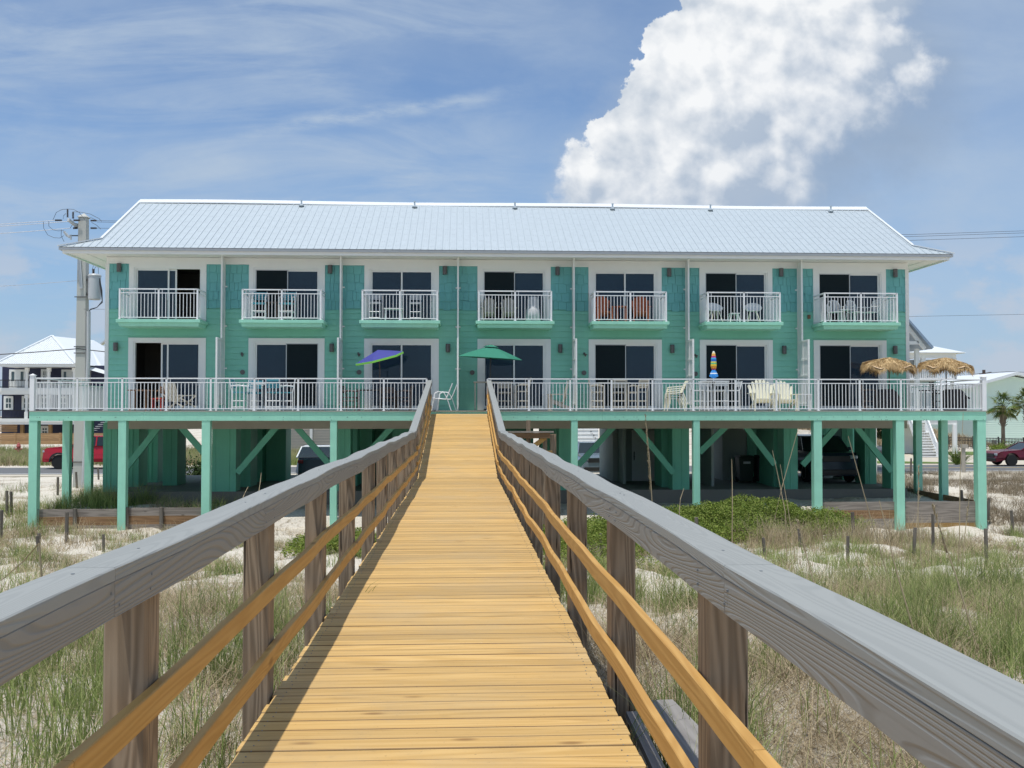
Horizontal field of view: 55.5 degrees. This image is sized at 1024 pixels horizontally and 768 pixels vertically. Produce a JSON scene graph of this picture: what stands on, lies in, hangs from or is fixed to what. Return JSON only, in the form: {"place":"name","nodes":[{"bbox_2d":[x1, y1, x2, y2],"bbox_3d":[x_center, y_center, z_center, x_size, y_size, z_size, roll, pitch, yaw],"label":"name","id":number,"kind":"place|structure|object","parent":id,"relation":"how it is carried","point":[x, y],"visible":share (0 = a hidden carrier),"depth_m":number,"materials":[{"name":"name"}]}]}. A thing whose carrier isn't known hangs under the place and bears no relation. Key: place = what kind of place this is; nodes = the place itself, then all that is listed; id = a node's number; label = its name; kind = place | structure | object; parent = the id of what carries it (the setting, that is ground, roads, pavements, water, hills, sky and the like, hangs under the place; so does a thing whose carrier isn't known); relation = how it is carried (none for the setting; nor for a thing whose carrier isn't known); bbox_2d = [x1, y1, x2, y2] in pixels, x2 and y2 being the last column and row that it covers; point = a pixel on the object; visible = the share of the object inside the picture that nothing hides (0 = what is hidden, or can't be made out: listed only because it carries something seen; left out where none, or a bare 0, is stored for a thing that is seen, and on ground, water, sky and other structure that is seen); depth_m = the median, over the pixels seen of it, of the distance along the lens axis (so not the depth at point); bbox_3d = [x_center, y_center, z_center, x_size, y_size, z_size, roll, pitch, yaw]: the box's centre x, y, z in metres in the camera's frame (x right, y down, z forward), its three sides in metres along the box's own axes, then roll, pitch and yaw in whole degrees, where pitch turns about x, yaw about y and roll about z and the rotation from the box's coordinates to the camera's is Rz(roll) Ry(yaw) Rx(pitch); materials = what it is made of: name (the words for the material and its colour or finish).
{"place":"outdoors","nodes":[
{"label":"outdoors","id":0,"kind":"place"},
{"bbox_2d":[0,335,104,436],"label":"beach house","id":1,"kind":"structure","parent":0,"point":[18,370],"depth_m":97.53,"materials":[{"name":"white"}]},
{"bbox_2d":[3,396,13,409],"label":"window","id":2,"kind":"structure","parent":1,"relation":"in","point":[8,400],"depth_m":97.49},
{"bbox_2d":[9,369,25,387],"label":"french door","id":3,"kind":"structure","parent":1,"relation":"in","point":[14,374],"depth_m":97.59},
{"bbox_2d":[61,370,72,387],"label":"french door","id":4,"kind":"structure","parent":1,"relation":"in","point":[64,373],"depth_m":97.85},
{"bbox_2d":[0,476,242,542],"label":"straw grass","id":5,"kind":"structure","parent":0,"point":[50,504],"depth_m":32.92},
{"bbox_2d":[0,442,302,465],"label":"verge grass","id":6,"kind":"structure","parent":0,"point":[96,463],"depth_m":67.24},
{"bbox_2d":[0,471,1021,476],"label":"path","id":7,"kind":"structure","parent":0,"point":[57,475],"depth_m":52.44,"materials":[{"name":"concrete"}]},
{"bbox_2d":[0,416,1023,767],"bbox_3d":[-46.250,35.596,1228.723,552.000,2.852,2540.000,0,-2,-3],"label":"sand ground","id":8,"kind":"structure","parent":0,"point":[296,520],"depth_m":19.13,"materials":[{"name":"sand"}]},
{"bbox_2d":[1,543,42,580],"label":"sea oat stalk","id":9,"kind":"object","parent":8,"relation":"on","point":[40,560],"visible":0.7,"depth_m":8.76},
{"bbox_2d":[0,433,102,443],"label":"wooden fence","id":10,"kind":"object","parent":8,"relation":"on","point":[24,440],"visible":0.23,"depth_m":89.75,"materials":[{"name":"brown wood"}]},
{"bbox_2d":[43,209,102,487],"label":"utility pole","id":11,"kind":"object","parent":8,"relation":"on","point":[89,286],"visible":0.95,"depth_m":44.11,"materials":[{"name":"wood"}]},
{"bbox_2d":[37,508,116,528],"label":"retaining wall","id":12,"kind":"structure","parent":8,"relation":"on","point":[104,517],"depth_m":31.43,"materials":[{"name":"brown wood"}]},
{"bbox_2d":[4,517,176,537],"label":"wall foot grass","id":13,"kind":"structure","parent":8,"relation":"on","point":[89,526],"depth_m":30.35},
{"bbox_2d":[43,478,177,508],"bbox_3d":[-14.103,3.847,34.991,3.736,1.123,6.651,0,-2,-3],"label":"tall grass clump","id":14,"kind":"object","parent":8,"relation":"on","point":[96,495],"visible":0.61,"depth_m":33.11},
{"bbox_2d":[0,479,221,550],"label":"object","id":15,"kind":"object","parent":8,"relation":"on","point":[93,535],"visible":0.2,"depth_m":31.29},
{"bbox_2d":[0,442,298,466],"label":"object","id":16,"kind":"object","parent":8,"relation":"on","point":[9,463],"visible":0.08,"depth_m":64.51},
{"bbox_2d":[126,507,200,530],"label":"retaining wall","id":17,"kind":"structure","parent":8,"relation":"on","point":[153,517],"depth_m":31.55,"materials":[{"name":"brown wood"}]},
{"bbox_2d":[186,451,200,474],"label":"shrub","id":18,"kind":"object","parent":8,"relation":"on","point":[194,467],"visible":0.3,"depth_m":50.58,"materials":[{"name":"green plant"}]},
{"bbox_2d":[291,429,329,450],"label":"tan house","id":19,"kind":"structure","parent":8,"relation":"on","point":[319,436],"depth_m":77.21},
{"bbox_2d":[296,445,329,474],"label":"hatchback car","id":20,"kind":"object","parent":8,"relation":"on","point":[308,457],"visible":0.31,"depth_m":44.51,"materials":[{"name":"blue paint"}]},
{"bbox_2d":[280,527,375,557],"bbox_3d":[-3.702,3.577,22.389,2.727,1.198,6.171,0,-2,-3],"label":"ground cover","id":21,"kind":"object","parent":8,"relation":"on","point":[298,542],"visible":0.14,"depth_m":20.56,"materials":[{"name":"green plant"}]},
{"bbox_2d":[57,199,953,505],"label":"apartment building","id":22,"kind":"structure","parent":8,"relation":"on","point":[185,279],"depth_m":35.12,"materials":[{"name":"teal"}]},
{"bbox_2d":[128,338,205,409],"bbox_3d":[-12.172,-0.354,34.388,2.689,2.550,0.186,0,-2,-3],"label":"door","id":23,"kind":"structure","parent":22,"relation":"in","point":[180,357],"depth_m":34.42,"materials":[{"name":"white glass"}]},
{"bbox_2d":[129,264,206,320],"bbox_3d":[-12.172,-3.169,34.456,2.688,2.160,0.187,0,-2,-3],"label":"door","id":24,"kind":"structure","parent":22,"relation":"in","point":[140,275],"depth_m":34.45,"materials":[{"name":"white glass"}]},
{"bbox_2d":[251,292,267,319],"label":"chair","id":25,"kind":"object","parent":22,"relation":"on","point":[258,296],"visible":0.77,"depth_m":34.23,"materials":[{"name":"white plastic"}]},
{"bbox_2d":[248,338,324,409],"bbox_3d":[-8.007,-0.349,34.590,2.674,2.550,0.182,0,-2,-3],"label":"door","id":26,"kind":"structure","parent":22,"relation":"in","point":[267,357],"depth_m":34.59,"materials":[{"name":"white glass"}]},
{"bbox_2d":[249,264,324,319],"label":"door","id":27,"kind":"structure","parent":22,"relation":"in","point":[261,276],"depth_m":34.65,"materials":[{"name":"grey paint"}]},
{"bbox_2d":[278,292,296,319],"bbox_3d":[-7.861,-2.729,34.126,0.503,1.064,0.552,0,-2,3],"label":"chair","id":28,"kind":"object","parent":22,"relation":"on","point":[285,303],"visible":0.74,"depth_m":34.22,"materials":[{"name":"white plastic"}]},
{"bbox_2d":[364,265,438,319],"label":"door","id":29,"kind":"structure","parent":22,"relation":"in","point":[376,277],"depth_m":34.87,"materials":[{"name":"white glass"}]},
{"bbox_2d":[364,338,438,409],"bbox_3d":[-3.947,-0.344,34.795,2.657,2.550,0.182,0,-2,-3],"label":"door","id":30,"kind":"structure","parent":22,"relation":"in","point":[420,357],"depth_m":34.80,"materials":[{"name":"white glass"}]},
{"bbox_2d":[481,297,496,320],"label":"adirondack chair","id":31,"kind":"object","parent":22,"relation":"on","point":[490,303],"visible":0.81,"depth_m":34.78,"materials":[{"name":"beige wood"}]},
{"bbox_2d":[500,298,516,320],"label":"adirondack chair","id":32,"kind":"object","parent":22,"relation":"on","point":[511,311],"visible":0.67,"depth_m":34.80,"materials":[{"name":"plastic"}]},
{"bbox_2d":[477,266,550,320],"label":"door","id":33,"kind":"structure","parent":22,"relation":"in","point":[506,278],"depth_m":35.06,"materials":[{"name":"grey paint"}]},
{"bbox_2d":[477,339,550,409],"bbox_3d":[0.075,-0.338,34.999,2.639,2.550,0.182,0,-2,-3],"label":"door","id":34,"kind":"structure","parent":22,"relation":"in","point":[534,354],"depth_m":35.00,"materials":[{"name":"white glass"}]},
{"bbox_2d":[595,296,614,320],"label":"adirondack chair","id":35,"kind":"object","parent":22,"relation":"on","point":[599,309],"visible":0.73,"depth_m":34.98,"materials":[{"name":"orange wood"}]},
{"bbox_2d":[588,267,661,322],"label":"door","id":36,"kind":"structure","parent":22,"relation":"in","point":[599,278],"depth_m":35.28,"materials":[{"name":"white glass"}]},
{"bbox_2d":[589,339,661,409],"bbox_3d":[4.092,-0.333,35.211,2.665,2.550,0.165,0,-2,-3],"label":"door","id":37,"kind":"structure","parent":22,"relation":"in","point":[608,358],"depth_m":35.19,"materials":[{"name":"grey paint"}]},
{"bbox_2d":[631,296,650,320],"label":"adirondack chair","id":38,"kind":"object","parent":22,"relation":"on","point":[638,310],"visible":0.75,"depth_m":35.08,"materials":[{"name":"orange wood"}]},
{"bbox_2d":[699,268,772,323],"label":"door","id":39,"kind":"structure","parent":22,"relation":"in","point":[710,279],"depth_m":35.47,"materials":[{"name":"grey paint"}]},
{"bbox_2d":[699,340,772,409],"bbox_3d":[8.150,-0.327,35.408,2.690,2.550,0.182,0,-2,-3],"label":"door","id":40,"kind":"structure","parent":22,"relation":"in","point":[735,359],"depth_m":35.40,"materials":[{"name":"grey paint"}]},
{"bbox_2d":[734,455,755,481],"bbox_3d":[9.338,3.404,39.051,0.680,1.097,0.730,0,-2,-3],"label":"wheelie bin","id":41,"kind":"object","parent":22,"relation":"on","point":[744,468],"visible":1,"depth_m":38.76,"materials":[{"name":"black plastic"}]},
{"bbox_2d":[797,434,857,481],"bbox_3d":[12.692,3.082,40.977,2.340,1.842,5.180,0,-2,-3],"label":"suv car","id":42,"kind":"object","parent":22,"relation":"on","point":[837,458],"visible":0.59,"depth_m":38.76,"materials":[{"name":"black paint"}]},
{"bbox_2d":[826,300,843,321],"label":"resin chair","id":43,"kind":"object","parent":22,"relation":"on","point":[836,311],"visible":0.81,"depth_m":35.29,"materials":[{"name":"white plastic"}]},
{"bbox_2d":[813,269,885,323],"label":"door","id":44,"kind":"structure","parent":22,"relation":"in","point":[824,280],"depth_m":35.68,"materials":[{"name":"grey paint"}]},
{"bbox_2d":[813,340,886,409],"bbox_3d":[12.362,-0.322,35.624,2.715,2.550,0.187,0,-2,-3],"label":"door","id":45,"kind":"structure","parent":22,"relation":"in","point":[833,359],"depth_m":35.60,"materials":[{"name":"grey paint"}]},
{"bbox_2d":[28,374,986,529],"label":"raised deck","id":46,"kind":"structure","parent":8,"relation":"on","point":[122,417],"depth_m":32.28,"materials":[{"name":"wood"}]},
{"bbox_2d":[163,383,195,409],"bbox_3d":[-11.224,0.415,32.786,0.969,0.939,0.590,-1,-2,27],"label":"folding lounger","id":47,"kind":"object","parent":46,"relation":"on","point":[170,399],"visible":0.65,"depth_m":32.86,"materials":[{"name":"white plastic"}]},
{"bbox_2d":[229,379,248,410],"bbox_3d":[-9.231,0.359,32.881,0.552,1.084,0.503,0,-2,2],"label":"chair","id":48,"kind":"object","parent":46,"relation":"on","point":[234,385],"visible":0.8,"depth_m":32.65,"materials":[{"name":"white plastic"}]},
{"bbox_2d":[265,379,283,410],"bbox_3d":[-8.013,0.358,32.843,0.503,1.084,0.552,0,-2,2],"label":"chair","id":49,"kind":"object","parent":46,"relation":"on","point":[269,386],"visible":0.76,"depth_m":32.65,"materials":[{"name":"white plastic"}]},
{"bbox_2d":[339,385,358,410],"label":"chair","id":50,"kind":"object","parent":46,"relation":"on","point":[346,397],"visible":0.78,"depth_m":32.92,"materials":[{"name":"grey wood"}]},
{"bbox_2d":[356,350,403,410],"bbox_3d":[-4.502,-0.125,33.132,1.593,2.066,1.621,0,-2,-3],"label":"patio umbrella","id":51,"kind":"object","parent":46,"relation":"on","point":[378,356],"visible":0.87,"depth_m":32.75,"materials":[{"name":"purple fabric"}]},
{"bbox_2d":[379,387,396,410],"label":"chair","id":52,"kind":"object","parent":46,"relation":"on","point":[390,390],"visible":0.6,"depth_m":32.79,"materials":[{"name":"plastic"}]},
{"bbox_2d":[459,345,520,410],"bbox_3d":[-0.741,-0.220,33.322,2.194,2.264,2.012,0,-2,-3],"label":"patio umbrella","id":53,"kind":"object","parent":46,"relation":"on","point":[490,352],"visible":0.84,"depth_m":32.93,"materials":[{"name":"green fabric"}]},
{"bbox_2d":[497,382,511,410],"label":"chair","id":54,"kind":"object","parent":46,"relation":"on","point":[499,386],"visible":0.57,"depth_m":32.99,"materials":[{"name":"plastic"}]},
{"bbox_2d":[514,380,530,410],"bbox_3d":[0.368,0.354,33.468,0.557,1.125,0.509,0,-2,-8],"label":"chair","id":55,"kind":"object","parent":46,"relation":"on","point":[516,391],"visible":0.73,"depth_m":33.26,"materials":[{"name":"plastic"}]},
{"bbox_2d":[547,380,571,410],"bbox_3d":[1.629,0.396,33.426,0.811,1.040,0.860,0,-2,-3],"label":"adirondack chair","id":56,"kind":"object","parent":46,"relation":"on","point":[552,401],"visible":0.78,"depth_m":33.11,"materials":[{"name":"plastic"}]},
{"bbox_2d":[588,380,603,410],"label":"chair","id":57,"kind":"object","parent":46,"relation":"on","point":[591,392],"visible":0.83,"depth_m":33.24,"materials":[{"name":"plastic"}]},
{"bbox_2d":[610,380,626,410],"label":"chair","id":58,"kind":"object","parent":46,"relation":"on","point":[624,386],"visible":0.62,"depth_m":33.29,"materials":[{"name":"plastic"}]},
{"bbox_2d":[628,380,649,410],"bbox_3d":[4.377,0.377,33.589,0.563,1.086,0.535,1,-2,-33],"label":"chair","id":59,"kind":"object","parent":46,"relation":"on","point":[643,381],"visible":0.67,"depth_m":33.46,"materials":[{"name":"plastic"}]},
{"bbox_2d":[709,351,719,410],"bbox_3d":[7.010,-0.109,33.813,0.400,2.069,0.400,0,-2,-3],"label":"closed umbrella","id":60,"kind":"object","parent":46,"relation":"on","point":[713,374],"visible":0.84,"depth_m":33.77,"materials":[{"name":"multicoloured fabric"}]},
{"bbox_2d":[712,381,728,410],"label":"chair","id":61,"kind":"object","parent":46,"relation":"on","point":[720,391],"visible":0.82,"depth_m":33.21,"materials":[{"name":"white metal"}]},
{"bbox_2d":[747,380,777,410],"bbox_3d":[8.588,0.365,33.409,0.912,1.102,0.860,0,-2,1],"label":"adirondack chair","id":62,"kind":"object","parent":46,"relation":"on","point":[756,396],"visible":0.83,"depth_m":33.60,"materials":[{"name":"beige plastic"}]},
{"bbox_2d":[771,381,800,410],"bbox_3d":[9.374,0.398,33.494,0.860,1.040,0.811,0,-2,-7],"label":"adirondack chair","id":63,"kind":"object","parent":46,"relation":"on","point":[785,393],"visible":0.67,"depth_m":33.68,"materials":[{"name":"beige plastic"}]},
{"bbox_2d":[861,382,875,410],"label":"chair","id":64,"kind":"object","parent":46,"relation":"on","point":[863,390],"visible":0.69,"depth_m":34.04,"materials":[{"name":"plastic"}]},
{"bbox_2d":[874,389,902,410],"bbox_3d":[13.027,0.553,33.732,0.811,0.740,0.575,0,-2,-3],"label":"covered grill","id":65,"kind":"object","parent":46,"relation":"on","point":[893,397],"visible":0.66,"depth_m":33.48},
{"bbox_2d":[860,357,917,388],"bbox_3d":[13.161,-0.003,34.021,1.930,1.868,1.947,0,-2,-3],"label":"thatched umbrella","id":66,"kind":"object","parent":46,"relation":"on","point":[896,366],"visible":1,"depth_m":33.56,"materials":[{"name":"beige plant"}]},
{"bbox_2d":[917,357,974,388],"bbox_3d":[15.181,-0.002,34.127,1.938,1.872,1.934,0,-2,-3],"label":"thatched umbrella","id":67,"kind":"object","parent":46,"relation":"on","point":[944,365],"visible":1,"depth_m":33.72,"materials":[{"name":"beige plant"}]},
{"bbox_2d":[942,389,969,410],"bbox_3d":[15.402,0.557,33.852,0.811,0.740,0.575,0,-2,-3],"label":"covered grill","id":68,"kind":"object","parent":46,"relation":"on","point":[951,397],"visible":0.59,"depth_m":33.60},
{"bbox_2d":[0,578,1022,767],"bbox_3d":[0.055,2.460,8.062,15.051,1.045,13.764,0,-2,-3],"label":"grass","id":69,"kind":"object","parent":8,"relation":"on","point":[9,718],"depth_m":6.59,"materials":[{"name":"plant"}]},
{"bbox_2d":[0,380,1023,767],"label":"boardwalk","id":70,"kind":"structure","parent":8,"relation":"on","point":[446,644],"depth_m":4.79,"materials":[{"name":"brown wood"}]},
{"bbox_2d":[0,534,1023,767],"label":"dune grass","id":71,"kind":"structure","parent":8,"relation":"on","point":[97,683],"depth_m":8.36,"materials":[{"name":"plant"}]},
{"bbox_2d":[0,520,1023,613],"bbox_3d":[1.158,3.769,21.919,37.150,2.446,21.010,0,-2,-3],"label":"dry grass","id":72,"kind":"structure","parent":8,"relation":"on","point":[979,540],"depth_m":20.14,"materials":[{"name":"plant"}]},
{"bbox_2d":[0,520,1023,608],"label":"dune grass","id":73,"kind":"structure","parent":8,"relation":"on","point":[823,559],"depth_m":19.27,"materials":[{"name":"plant"}]},
{"bbox_2d":[1,557,1023,767],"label":"dry grass","id":74,"kind":"structure","parent":8,"relation":"on","point":[648,653],"depth_m":7.34,"materials":[{"name":"plant"}]},
{"bbox_2d":[507,420,555,526],"bbox_3d":[0.424,3.002,25.734,1.498,4.082,0.900,0,-2,-3],"label":"stair landing","id":75,"kind":"object","parent":8,"relation":"on","point":[528,434],"visible":0.17,"depth_m":25.73,"materials":[{"name":"brown wood"}]},
{"bbox_2d":[578,441,599,471],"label":"suv car","id":76,"kind":"object","parent":8,"relation":"on","point":[591,464],"visible":0.12,"depth_m":48.84,"materials":[{"name":"silver metal"}]},
{"bbox_2d":[543,514,659,569],"bbox_3d":[1.963,3.427,21.376,3.494,1.310,7.943,0,-2,-3],"label":"ground cover","id":77,"kind":"object","parent":8,"relation":"on","point":[595,528],"visible":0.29,"depth_m":19.99,"materials":[{"name":"green plant"}]},
{"bbox_2d":[626,699,697,767],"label":"loose plank","id":78,"kind":"object","parent":8,"relation":"on","point":[683,731],"visible":0.5,"depth_m":4.94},
{"bbox_2d":[587,502,796,546],"bbox_3d":[4.781,4.154,28.526,6.780,1.166,6.063,0,-2,-3],"label":"ground cover","id":79,"kind":"object","parent":8,"relation":"on","point":[703,523],"visible":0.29,"depth_m":26.92,"materials":[{"name":"green plant"}]},
{"bbox_2d":[662,494,874,541],"bbox_3d":[7.158,4.045,29.468,7.545,1.430,5.375,0,-2,-3],"label":"ground cover","id":80,"kind":"object","parent":8,"relation":"on","point":[743,508],"visible":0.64,"depth_m":28.48,"materials":[{"name":"green plant"}]},
{"bbox_2d":[713,507,975,549],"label":"dune grass","id":81,"kind":"structure","parent":8,"relation":"on","point":[865,533],"depth_m":24.89,"materials":[{"name":"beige plant"}]},
{"bbox_2d":[823,502,894,529],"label":"retaining wall","id":82,"kind":"structure","parent":8,"relation":"on","point":[860,507],"depth_m":32.75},
{"bbox_2d":[848,436,890,583],"bbox_3d":[4.950,1.853,13.350,0.638,2.267,0.063,-1,-2,25],"label":"sea oat stalk","id":83,"kind":"object","parent":8,"relation":"on","point":[870,516],"visible":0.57,"depth_m":13.35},
{"bbox_2d":[879,500,913,629],"bbox_3d":[3.690,1.828,9.289,0.051,1.405,0.400,1,-2,-43],"label":"sea oat stalk","id":84,"kind":"object","parent":8,"relation":"on","point":[897,572],"visible":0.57,"depth_m":9.28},
{"bbox_2d":[797,427,1009,445],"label":"rise grass","id":85,"kind":"structure","parent":8,"relation":"on","point":[935,431],"depth_m":95.50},
{"bbox_2d":[876,319,933,472],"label":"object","id":86,"kind":"object","parent":8,"relation":"on","point":[918,341],"visible":0.08,"depth_m":51.59,"materials":[{"name":"white metal"}]},
{"bbox_2d":[798,468,1023,534],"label":"dry scrub","id":87,"kind":"object","parent":8,"relation":"on","point":[1017,485],"visible":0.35,"depth_m":43.21,"materials":[{"name":"plant"}]},
{"bbox_2d":[878,483,973,500],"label":"retaining wall","id":88,"kind":"structure","parent":8,"relation":"on","point":[935,496],"depth_m":35.76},
{"bbox_2d":[931,514,934,550],"bbox_3d":[9.547,3.541,22.067,0.078,1.188,0.066,0,-2,-3],"label":"dune stake","id":89,"kind":"object","parent":8,"relation":"on","point":[932,530],"visible":0.65,"depth_m":22.05,"materials":[{"name":"grey wood"}]},
{"bbox_2d":[905,501,975,528],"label":"retaining wall","id":90,"kind":"structure","parent":8,"relation":"on","point":[948,512],"depth_m":32.88,"materials":[{"name":"brown wood"}]},
{"bbox_2d":[937,447,971,464],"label":"yucca plant","id":91,"kind":"object","parent":8,"relation":"on","point":[954,459],"visible":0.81,"depth_m":62.98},
{"bbox_2d":[932,502,979,656],"bbox_3d":[4.014,1.802,8.804,0.128,1.512,0.436,1,-2,-42],"label":"sea oat stalk","id":92,"kind":"object","parent":8,"relation":"on","point":[942,539],"visible":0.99,"depth_m":8.84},
{"bbox_2d":[960,444,967,472],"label":"marker post","id":93,"kind":"object","parent":8,"relation":"on","point":[963,461],"visible":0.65,"depth_m":53.66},
{"bbox_2d":[931,372,1023,444],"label":"green house","id":94,"kind":"structure","parent":8,"relation":"on","point":[1012,383],"depth_m":100.68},
{"bbox_2d":[948,435,1023,448],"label":"iron fence","id":95,"kind":"object","parent":8,"relation":"on","point":[997,439],"visible":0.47,"depth_m":90.20,"materials":[{"name":"black metal"}]},
{"bbox_2d":[986,390,1020,445],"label":"palm tree","id":96,"kind":"object","parent":8,"relation":"on","point":[1002,411],"visible":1,"depth_m":86.10,"materials":[{"name":"green plant"}]},
{"bbox_2d":[1009,387,1023,419],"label":"palm tree","id":97,"kind":"object","parent":8,"relation":"on","point":[1019,399],"visible":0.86,"depth_m":88.55,"materials":[{"name":"green plant"}]},
{"bbox_2d":[0,465,1023,474],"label":"road","id":98,"kind":"structure","parent":0,"point":[13,471],"depth_m":57.38,"materials":[{"name":"asphalt"}]},
{"bbox_2d":[42,436,102,468],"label":"pickup truck","id":99,"kind":"object","parent":98,"relation":"on","point":[53,455],"visible":0.23,"depth_m":57.72,"materials":[{"name":"red paint"}]},
{"bbox_2d":[986,442,1023,465],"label":"coupe car","id":100,"kind":"object","parent":98,"relation":"on","point":[1012,455],"visible":0.91,"depth_m":60.93,"materials":[{"name":"red paint"}]},
{"bbox_2d":[0,0,1023,415],"label":"sky","id":101,"kind":"structure","parent":0,"point":[910,113],"materials":[{"name":"blue"}]},
{"bbox_2d":[525,296,539,320],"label":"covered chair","id":102,"kind":"object","parent":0,"point":[535,309],"visible":0.69,"depth_m":34.33,"materials":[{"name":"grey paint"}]},
{"bbox_2d":[578,429,597,440],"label":"white sided house","id":103,"kind":"structure","parent":0,"point":[587,434],"depth_m":66.25,"materials":[{"name":"metal"}]},
{"bbox_2d":[877,454,1023,464],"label":"driveway","id":104,"kind":"structure","parent":0,"point":[935,459],"depth_m":68.33,"materials":[{"name":"concrete"}]},
{"bbox_2d":[904,346,965,456],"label":"stilt house","id":105,"kind":"structure","parent":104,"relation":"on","point":[928,438],"depth_m":77.78,"materials":[{"name":"grey paint"}]},
{"bbox_2d":[877,471,1023,480],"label":"pavement","id":106,"kind":"structure","parent":0,"point":[958,475],"depth_m":51.25,"materials":[{"name":"concrete"}]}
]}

